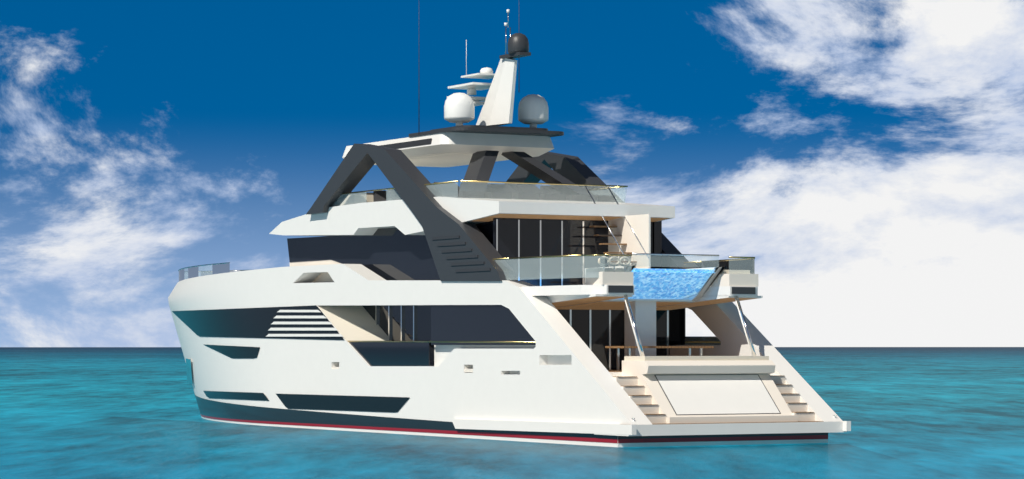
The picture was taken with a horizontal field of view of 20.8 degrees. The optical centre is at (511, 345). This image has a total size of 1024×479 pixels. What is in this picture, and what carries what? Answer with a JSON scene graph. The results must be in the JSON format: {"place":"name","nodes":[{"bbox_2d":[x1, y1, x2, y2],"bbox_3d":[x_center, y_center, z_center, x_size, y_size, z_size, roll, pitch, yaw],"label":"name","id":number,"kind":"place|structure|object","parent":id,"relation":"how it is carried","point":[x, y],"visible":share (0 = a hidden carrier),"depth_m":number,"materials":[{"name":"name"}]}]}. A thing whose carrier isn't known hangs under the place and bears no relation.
{"place":"outdoors","nodes":[
{"label":"outdoors","id":0,"kind":"place"},
{"bbox_2d":[290,260,341,265],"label":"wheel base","id":1,"kind":"object","parent":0,"point":[318,262],"visible":0.15,"depth_m":93.75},
{"bbox_2d":[341,180,458,194],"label":"handrail","id":2,"kind":"object","parent":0,"point":[393,188],"visible":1,"depth_m":87.73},
{"bbox_2d":[282,264,652,446],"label":"hull side","id":3,"kind":"object","parent":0,"point":[559,372],"visible":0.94,"depth_m":82.67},
{"bbox_2d":[312,273,333,282],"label":"hull recess","id":4,"kind":"object","parent":3,"relation":"attached to","point":[323,277],"visible":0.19,"depth_m":92.86,"materials":[{"name":"beige"}]},
{"bbox_2d":[317,305,391,340],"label":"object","id":5,"kind":"object","parent":3,"relation":"attached to","point":[353,323],"visible":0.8,"depth_m":90.48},
{"bbox_2d":[388,305,390,339],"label":"window mullion","id":6,"kind":"object","parent":5,"relation":"hanging from","point":[389,322],"visible":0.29,"depth_m":89.50,"materials":[{"name":"silver metal"}]},
{"bbox_2d":[363,305,433,365],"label":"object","id":7,"kind":"object","parent":5,"relation":"attached to","point":[423,322],"visible":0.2,"depth_m":88.55,"materials":[{"name":"black glass"}]},
{"bbox_2d":[413,305,415,340],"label":"window mullion","id":8,"kind":"object","parent":5,"relation":"hanging from","point":[414,322],"visible":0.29,"depth_m":87.98,"materials":[{"name":"silver metal"}]},
{"bbox_2d":[287,228,439,279],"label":"window","id":9,"kind":"structure","parent":3,"relation":"on","point":[391,254],"depth_m":89.44,"materials":[{"name":"glass"}]},
{"bbox_2d":[269,197,674,235],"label":"sundeck band","id":10,"kind":"object","parent":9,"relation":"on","point":[368,218],"visible":0.61,"depth_m":85.59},
{"bbox_2d":[340,194,372,205],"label":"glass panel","id":11,"kind":"object","parent":10,"relation":"on","point":[354,199],"visible":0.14,"depth_m":91.21,"materials":[{"name":"clear"}]},
{"bbox_2d":[373,190,386,201],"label":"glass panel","id":12,"kind":"object","parent":10,"relation":"on","point":[380,195],"visible":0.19,"depth_m":89.50,"materials":[{"name":"glass"}]},
{"bbox_2d":[387,189,401,200],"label":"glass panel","id":13,"kind":"object","parent":10,"relation":"on","point":[392,194],"visible":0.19,"depth_m":88.60,"materials":[{"name":"glass"}]},
{"bbox_2d":[433,182,483,197],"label":"lounger","id":14,"kind":"object","parent":10,"relation":"on","point":[448,189],"visible":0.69,"depth_m":85.28,"materials":[{"name":"fabric"}]},
{"bbox_2d":[459,150,498,197],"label":"support","id":15,"kind":"object","parent":10,"relation":"on","point":[481,165],"visible":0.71,"depth_m":86.15,"materials":[{"name":"metal"}]},
{"bbox_2d":[460,183,511,198],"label":"sofa","id":16,"kind":"object","parent":10,"relation":"on","point":[488,193],"visible":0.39,"depth_m":84.90,"materials":[{"name":"fabric"}]},
{"bbox_2d":[487,184,538,199],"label":"lounger","id":17,"kind":"object","parent":10,"relation":"on","point":[507,188],"visible":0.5,"depth_m":86.47,"materials":[{"name":"fabric"}]},
{"bbox_2d":[514,185,565,200],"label":"lounger","id":18,"kind":"object","parent":10,"relation":"on","point":[530,189],"visible":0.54,"depth_m":86.93,"materials":[{"name":"fabric"}]},
{"bbox_2d":[501,151,602,201],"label":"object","id":19,"kind":"object","parent":10,"relation":"on","point":[535,167],"visible":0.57,"depth_m":87.33,"materials":[{"name":"metal"}]},
{"bbox_2d":[540,186,591,200],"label":"lounger","id":20,"kind":"object","parent":10,"relation":"on","point":[552,190],"visible":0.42,"depth_m":86.39,"materials":[{"name":"fabric"}]},
{"bbox_2d":[581,187,617,201],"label":"lounger","id":21,"kind":"object","parent":10,"relation":"on","point":[605,198],"visible":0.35,"depth_m":86.75,"materials":[{"name":"fabric"}]},
{"bbox_2d":[349,342,429,365],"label":"balcony glass","id":22,"kind":"object","parent":3,"relation":"attached to","point":[394,353],"visible":1,"depth_m":86.76,"materials":[{"name":"glass"}]},
{"bbox_2d":[348,341,535,342],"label":"balcony rail","id":23,"kind":"object","parent":22,"relation":"on","point":[457,341],"visible":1,"depth_m":82.78,"materials":[{"name":"metal"}]},
{"bbox_2d":[306,144,517,280],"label":"support arch","id":24,"kind":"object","parent":3,"relation":"on","point":[405,177],"visible":0.97,"depth_m":84.87,"materials":[{"name":"metal"}]},
{"bbox_2d":[343,144,553,166],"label":"hardtop","id":25,"kind":"object","parent":24,"relation":"on","point":[426,151],"visible":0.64,"depth_m":88.03,"materials":[{"name":"beige"}]},
{"bbox_2d":[375,154,506,166],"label":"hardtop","id":26,"kind":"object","parent":25,"relation":"attached to","point":[445,160],"depth_m":90.55,"materials":[{"name":"beige"}]},
{"bbox_2d":[342,132,553,157],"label":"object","id":27,"kind":"object","parent":25,"relation":"on","point":[491,139],"visible":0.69,"depth_m":87.85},
{"bbox_2d":[380,138,431,148],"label":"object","id":28,"kind":"object","parent":27,"relation":"on","point":[411,143],"visible":0.64,"depth_m":88.81,"materials":[{"name":"grey"}]},
{"bbox_2d":[409,127,563,136],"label":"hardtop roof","id":29,"kind":"structure","parent":27,"relation":"on","point":[506,131],"depth_m":87.17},
{"bbox_2d":[430,125,547,130],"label":"hardtop roof","id":30,"kind":"structure","parent":29,"relation":"on","point":[506,127],"depth_m":87.25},
{"bbox_2d":[444,92,474,122],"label":"satellite dome","id":31,"kind":"structure","parent":30,"relation":"on","point":[459,107],"depth_m":87.52,"materials":[{"name":"plastic"}]},
{"bbox_2d":[518,94,547,123],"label":"satellite dome","id":32,"kind":"structure","parent":30,"relation":"on","point":[532,108],"depth_m":88.11,"materials":[{"name":"plastic"}]},
{"bbox_2d":[476,58,516,125],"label":"mast","id":33,"kind":"object","parent":29,"relation":"on","point":[497,108],"visible":0.9,"depth_m":87.54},
{"bbox_2d":[448,82,490,89],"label":"radar antenna","id":34,"kind":"object","parent":33,"relation":"attached to","point":[478,86],"visible":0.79,"depth_m":88.88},
{"bbox_2d":[461,73,494,78],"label":"spreader","id":35,"kind":"object","parent":33,"relation":"attached to","point":[483,75],"visible":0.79,"depth_m":88.69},
{"bbox_2d":[499,52,530,58],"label":"mast bracket","id":36,"kind":"object","parent":33,"relation":"on","point":[517,55],"visible":1,"depth_m":86.80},
{"bbox_2d":[508,33,528,53],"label":"dome","id":37,"kind":"structure","parent":33,"relation":"on","point":[518,42],"depth_m":86.57,"materials":[{"name":"plastic"}]},
{"bbox_2d":[455,268,490,271],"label":"vent slat","id":38,"kind":"object","parent":24,"relation":"attached to","point":[472,270],"visible":1,"depth_m":82.02,"materials":[{"name":"grey"}]},
{"bbox_2d":[431,305,488,344],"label":"saloon window","id":39,"kind":"structure","parent":3,"relation":"attached to","point":[459,322],"depth_m":83.02,"materials":[{"name":"black glass"}]},
{"bbox_2d":[434,345,535,365],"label":"window ledge","id":40,"kind":"object","parent":3,"relation":"attached to","point":[442,353],"visible":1,"depth_m":83.50,"materials":[{"name":"paint"}]},
{"bbox_2d":[489,305,535,344],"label":"aft window","id":41,"kind":"structure","parent":3,"relation":"attached to","point":[505,324],"depth_m":80.56,"materials":[{"name":"black glass"}]},
{"bbox_2d":[451,419,635,434],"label":"sponson","id":42,"kind":"object","parent":3,"relation":"attached to","point":[589,428],"visible":1,"depth_m":78.17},
{"bbox_2d":[0,347,1023,478],"bbox_3d":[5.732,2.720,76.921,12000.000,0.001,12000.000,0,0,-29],"label":"sea","id":43,"kind":"structure","parent":0,"point":[134,412],"depth_m":82.16,"materials":[{"name":"liquid"}]},
{"bbox_2d":[168,267,281,426],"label":"hull","id":44,"kind":"object","parent":43,"relation":"in","point":[213,370],"visible":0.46,"depth_m":97.99,"materials":[{"name":"paint"}]},
{"bbox_2d":[186,359,191,383],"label":"anchor","id":45,"kind":"object","parent":44,"relation":"attached to","point":[189,371],"visible":1,"depth_m":105.86,"materials":[{"name":"teal metal"}]},
{"bbox_2d":[212,264,220,274],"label":"glass railing panel","id":46,"kind":"object","parent":44,"relation":"attached to","point":[216,268],"visible":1,"depth_m":99.95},
{"bbox_2d":[205,345,259,357],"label":"band window","id":47,"kind":"structure","parent":44,"relation":"attached to","point":[239,352],"depth_m":97.49,"materials":[{"name":"glass"}]},
{"bbox_2d":[204,391,268,400],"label":"band window","id":48,"kind":"structure","parent":44,"relation":"attached to","point":[236,395],"depth_m":97.77,"materials":[{"name":"glass"}]},
{"bbox_2d":[172,305,343,339],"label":"band window","id":49,"kind":"structure","parent":44,"relation":"attached to","point":[247,323],"depth_m":96.20,"materials":[{"name":"glass"}]},
{"bbox_2d":[274,316,325,317],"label":"slat","id":50,"kind":"object","parent":49,"relation":"attached to","point":[299,317],"visible":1,"depth_m":92.58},
{"bbox_2d":[272,322,330,323],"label":"slat","id":51,"kind":"object","parent":49,"relation":"attached to","point":[301,323],"visible":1,"depth_m":92.47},
{"bbox_2d":[268,328,337,330],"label":"slat","id":52,"kind":"object","parent":49,"relation":"attached to","point":[302,329],"visible":1,"depth_m":92.37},
{"bbox_2d":[266,334,342,336],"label":"slat","id":53,"kind":"object","parent":49,"relation":"attached to","point":[304,335],"visible":1,"depth_m":92.27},
{"bbox_2d":[276,394,409,411],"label":"band window","id":54,"kind":"structure","parent":44,"relation":"attached to","point":[346,403],"depth_m":89.75,"materials":[{"name":"glass"}]},
{"bbox_2d":[194,393,827,442],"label":"boot","id":55,"kind":"object","parent":44,"relation":"attached to","point":[211,408],"depth_m":86.12,"materials":[{"name":"paint"}]},
{"bbox_2d":[609,372,621,375],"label":"stair step","id":56,"kind":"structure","parent":43,"relation":"in","point":[616,373],"depth_m":77.33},
{"bbox_2d":[557,309,669,369],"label":"aft doors","id":57,"kind":"structure","parent":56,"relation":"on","point":[599,330],"depth_m":83.31,"materials":[{"name":"black glass"}]},
{"bbox_2d":[609,310,610,369],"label":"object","id":58,"kind":"object","parent":57,"relation":"attached to","point":[609,339],"visible":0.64,"depth_m":83.34,"materials":[{"name":"silver metal"}]},
{"bbox_2d":[666,310,668,355],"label":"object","id":59,"kind":"object","parent":57,"relation":"attached to","point":[667,331],"visible":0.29,"depth_m":84.34,"materials":[{"name":"silver metal"}]},
{"bbox_2d":[596,421,846,435],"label":"platform","id":60,"kind":"structure","parent":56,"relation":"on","point":[729,428],"depth_m":75.97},
{"bbox_2d":[629,396,651,403],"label":"step","id":61,"kind":"object","parent":60,"relation":"on","point":[642,399],"visible":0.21,"depth_m":75.89,"materials":[{"name":"beige"}]},
{"bbox_2d":[637,405,658,413],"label":"step","id":62,"kind":"object","parent":60,"relation":"on","point":[649,409],"visible":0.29,"depth_m":75.58,"materials":[{"name":"beige"}]},
{"bbox_2d":[645,415,665,423],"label":"step","id":63,"kind":"object","parent":60,"relation":"on","point":[654,419],"visible":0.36,"depth_m":75.26,"materials":[{"name":"beige"}]},
{"bbox_2d":[614,377,637,385],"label":"step","id":64,"kind":"object","parent":63,"relation":"on","point":[627,381],"visible":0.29,"depth_m":76.51,"materials":[{"name":"beige"}]},
{"bbox_2d":[621,386,644,394],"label":"step","id":65,"kind":"object","parent":63,"relation":"on","point":[634,390],"visible":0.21,"depth_m":76.19,"materials":[{"name":"beige"}]},
{"bbox_2d":[622,360,797,423],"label":"transom","id":66,"kind":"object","parent":60,"relation":"on","point":[645,372],"depth_m":76.86,"materials":[{"name":"beige"}]},
{"bbox_2d":[624,356,768,360],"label":"sun pad","id":67,"kind":"object","parent":66,"relation":"on","point":[660,358],"visible":0.93,"depth_m":77.22,"materials":[{"name":"beige"}]},
{"bbox_2d":[624,295,644,355],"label":"stanchion","id":68,"kind":"object","parent":67,"relation":"on","point":[634,325],"visible":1,"depth_m":77.28,"materials":[{"name":"silver metal"}]},
{"bbox_2d":[735,296,755,355],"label":"stanchion","id":69,"kind":"object","parent":67,"relation":"on","point":[745,326],"visible":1,"depth_m":79.09,"materials":[{"name":"silver metal"}]},
{"bbox_2d":[655,374,780,414],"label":"door frame","id":70,"kind":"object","parent":66,"relation":"on","point":[722,414],"depth_m":76.91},
{"bbox_2d":[656,375,779,413],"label":"door panel","id":71,"kind":"structure","parent":66,"relation":"attached to","point":[713,394],"depth_m":77.00,"materials":[{"name":"paint"}]},
{"bbox_2d":[653,421,823,424],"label":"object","id":72,"kind":"object","parent":60,"relation":"on","point":[736,422],"visible":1,"depth_m":76.26,"materials":[{"name":"brown wood"}]},
{"bbox_2d":[781,394,799,402],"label":"step","id":73,"kind":"object","parent":60,"relation":"on","point":[791,398],"visible":0.21,"depth_m":78.29,"materials":[{"name":"beige"}]},
{"bbox_2d":[786,403,807,411],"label":"step","id":74,"kind":"object","parent":60,"relation":"on","point":[798,407],"visible":0.29,"depth_m":77.97,"materials":[{"name":"beige"}]},
{"bbox_2d":[792,412,814,420],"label":"step","id":75,"kind":"object","parent":60,"relation":"on","point":[806,416],"visible":0.36,"depth_m":77.66,"materials":[{"name":"beige"}]},
{"bbox_2d":[771,376,784,383],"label":"step","id":76,"kind":"object","parent":75,"relation":"on","point":[778,379],"visible":0.14,"depth_m":78.95,"materials":[{"name":"beige"}]},
{"bbox_2d":[776,385,792,393],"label":"step","id":77,"kind":"object","parent":75,"relation":"on","point":[785,388],"visible":0.14,"depth_m":78.63,"materials":[{"name":"beige"}]},
{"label":"teak deck","id":78,"kind":"object","parent":56,"relation":"on","visible":0},
{"bbox_2d":[624,301,655,355],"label":"pillar","id":79,"kind":"structure","parent":78,"relation":"on","point":[644,314],"depth_m":80.13,"materials":[{"name":"paint"}]},
{"bbox_2d":[605,346,713,347],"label":"handrail","id":80,"kind":"object","parent":78,"relation":"on","point":[660,347],"visible":1,"depth_m":78.77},
{"bbox_2d":[0,0,1023,346],"label":"sky","id":81,"kind":"structure","parent":0,"point":[867,156],"materials":[{"name":"blue"}]},
{"bbox_2d":[460,180,627,186],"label":"glass railing","id":82,"kind":"object","parent":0,"point":[543,183],"visible":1,"depth_m":84.76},
{"bbox_2d":[585,186,623,253],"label":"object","id":83,"kind":"object","parent":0,"point":[605,222],"visible":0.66,"depth_m":82.50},
{"bbox_2d":[608,214,650,268],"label":"wall","id":84,"kind":"structure","parent":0,"point":[640,225],"depth_m":82.78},
{"bbox_2d":[523,285,757,296],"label":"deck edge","id":85,"kind":"object","parent":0,"point":[587,290],"visible":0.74,"depth_m":78.72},
{"bbox_2d":[546,294,631,302],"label":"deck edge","id":86,"kind":"object","parent":85,"relation":"attached to","point":[556,299],"visible":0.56,"depth_m":78.41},
{"bbox_2d":[552,297,623,307],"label":"ceiling","id":87,"kind":"structure","parent":86,"relation":"on","point":[578,301],"depth_m":79.09,"materials":[{"name":"wood"}]},
{"bbox_2d":[585,272,632,284],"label":"sofa base","id":88,"kind":"object","parent":85,"relation":"on","point":[608,278],"visible":0.93,"depth_m":77.64,"materials":[{"name":"white"}]},
{"bbox_2d":[586,268,623,271],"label":"seat cushion","id":89,"kind":"object","parent":88,"relation":"on","point":[606,269],"visible":0.86,"depth_m":77.92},
{"bbox_2d":[608,285,632,292],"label":"vent","id":90,"kind":"object","parent":85,"relation":"attached to","point":[618,289],"visible":1,"depth_m":77.54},
{"bbox_2d":[556,297,694,309],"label":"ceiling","id":91,"kind":"structure","parent":85,"relation":"attached to","point":[686,298],"depth_m":80.55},
{"bbox_2d":[556,302,689,309],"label":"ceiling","id":92,"kind":"structure","parent":91,"relation":"on","point":[606,306],"depth_m":81.53,"materials":[{"name":"wood"}]},
{"bbox_2d":[689,267,724,300],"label":"pool side","id":93,"kind":"structure","parent":85,"relation":"on","point":[704,287],"depth_m":80.20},
{"bbox_2d":[656,295,762,309],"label":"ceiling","id":94,"kind":"structure","parent":85,"relation":"attached to","point":[705,298],"depth_m":80.11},
{"bbox_2d":[656,298,756,309],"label":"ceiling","id":95,"kind":"structure","parent":94,"relation":"on","point":[702,303],"depth_m":81.75,"materials":[{"name":"wood"}]},
{"bbox_2d":[711,274,757,286],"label":"sofa base","id":96,"kind":"object","parent":85,"relation":"on","point":[720,280],"visible":0.93,"depth_m":79.67,"materials":[{"name":"white"}]},
{"bbox_2d":[720,270,749,273],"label":"seat cushion","id":97,"kind":"object","parent":96,"relation":"on","point":[735,272],"visible":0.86,"depth_m":79.93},
{"bbox_2d":[732,287,754,293],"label":"vent","id":98,"kind":"object","parent":85,"relation":"attached to","point":[743,290],"visible":1,"depth_m":79.56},
{"bbox_2d":[612,299,691,300],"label":"pool bottom","id":99,"kind":"structure","parent":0,"point":[650,300],"depth_m":80.06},
{"bbox_2d":[628,268,714,298],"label":"swimming pool","id":100,"kind":"structure","parent":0,"point":[658,284],"depth_m":79.63,"materials":[{"name":"liquid"}]},
{"bbox_2d":[632,253,718,255],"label":"pool rail","id":101,"kind":"object","parent":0,"point":[673,254],"visible":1,"depth_m":78.91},
{"bbox_2d":[638,439,808,446],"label":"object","id":102,"kind":"object","parent":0,"point":[654,444],"depth_m":76.67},
{"bbox_2d":[670,286,841,442],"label":"hull side","id":103,"kind":"object","parent":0,"point":[722,322],"visible":0.12,"depth_m":81.12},
{"bbox_2d":[505,152,689,268],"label":"support arch","id":104,"kind":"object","parent":103,"relation":"on","point":[575,169],"visible":0.21,"depth_m":89.71,"materials":[{"name":"metal"}]},
{"bbox_2d":[670,308,684,344],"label":"glass door","id":105,"kind":"structure","parent":103,"relation":"attached to","point":[677,326],"depth_m":85.03,"materials":[{"name":"black glass"}]},
{"bbox_2d":[685,338,720,344],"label":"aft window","id":106,"kind":"structure","parent":103,"relation":"attached to","point":[701,339],"depth_m":83.89,"materials":[{"name":"black glass"}]},
{"bbox_2d":[702,259,753,273],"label":"glass railing","id":107,"kind":"object","parent":103,"relation":"on","point":[740,265],"visible":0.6,"depth_m":81.77,"materials":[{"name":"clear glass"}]},
{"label":"upper slab","id":108,"kind":"object","parent":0,"visible":0},
{"bbox_2d":[475,218,504,244],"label":"window","id":109,"kind":"structure","parent":108,"relation":"on","point":[485,229],"depth_m":83.09,"materials":[{"name":"black glass"}]},
{"bbox_2d":[474,214,668,221],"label":"ceiling panel","id":110,"kind":"object","parent":108,"relation":"on","point":[525,216],"visible":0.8,"depth_m":82.69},
{"bbox_2d":[493,218,661,284],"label":"saloon wall","id":111,"kind":"structure","parent":108,"relation":"on","point":[591,243],"depth_m":83.86,"materials":[{"name":"glass"}]},
{"bbox_2d":[518,220,519,280],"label":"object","id":112,"kind":"object","parent":111,"relation":"attached to","point":[518,250],"visible":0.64,"depth_m":82.48,"materials":[{"name":"silver metal"}]},
{"bbox_2d":[498,219,581,285],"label":"saloon doors","id":113,"kind":"structure","parent":111,"relation":"attached to","point":[529,247],"depth_m":82.94,"materials":[{"name":"glass"}]},
{"bbox_2d":[539,220,540,285],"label":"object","id":114,"kind":"object","parent":111,"relation":"attached to","point":[539,252],"visible":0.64,"depth_m":82.84,"materials":[{"name":"silver metal"}]},
{"bbox_2d":[561,221,562,284],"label":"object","id":115,"kind":"object","parent":111,"relation":"attached to","point":[561,252],"visible":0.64,"depth_m":83.20,"materials":[{"name":"silver metal"}]},
{"bbox_2d":[582,221,583,284],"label":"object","id":116,"kind":"object","parent":111,"relation":"attached to","point":[582,252],"visible":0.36,"depth_m":83.56,"materials":[{"name":"silver metal"}]},
{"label":"rail","id":117,"kind":"object","parent":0,"visible":0},
{"bbox_2d":[509,254,580,258],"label":"handrail","id":118,"kind":"object","parent":117,"relation":"on","point":[544,256],"visible":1,"depth_m":79.21,"materials":[{"name":"gold metal"}]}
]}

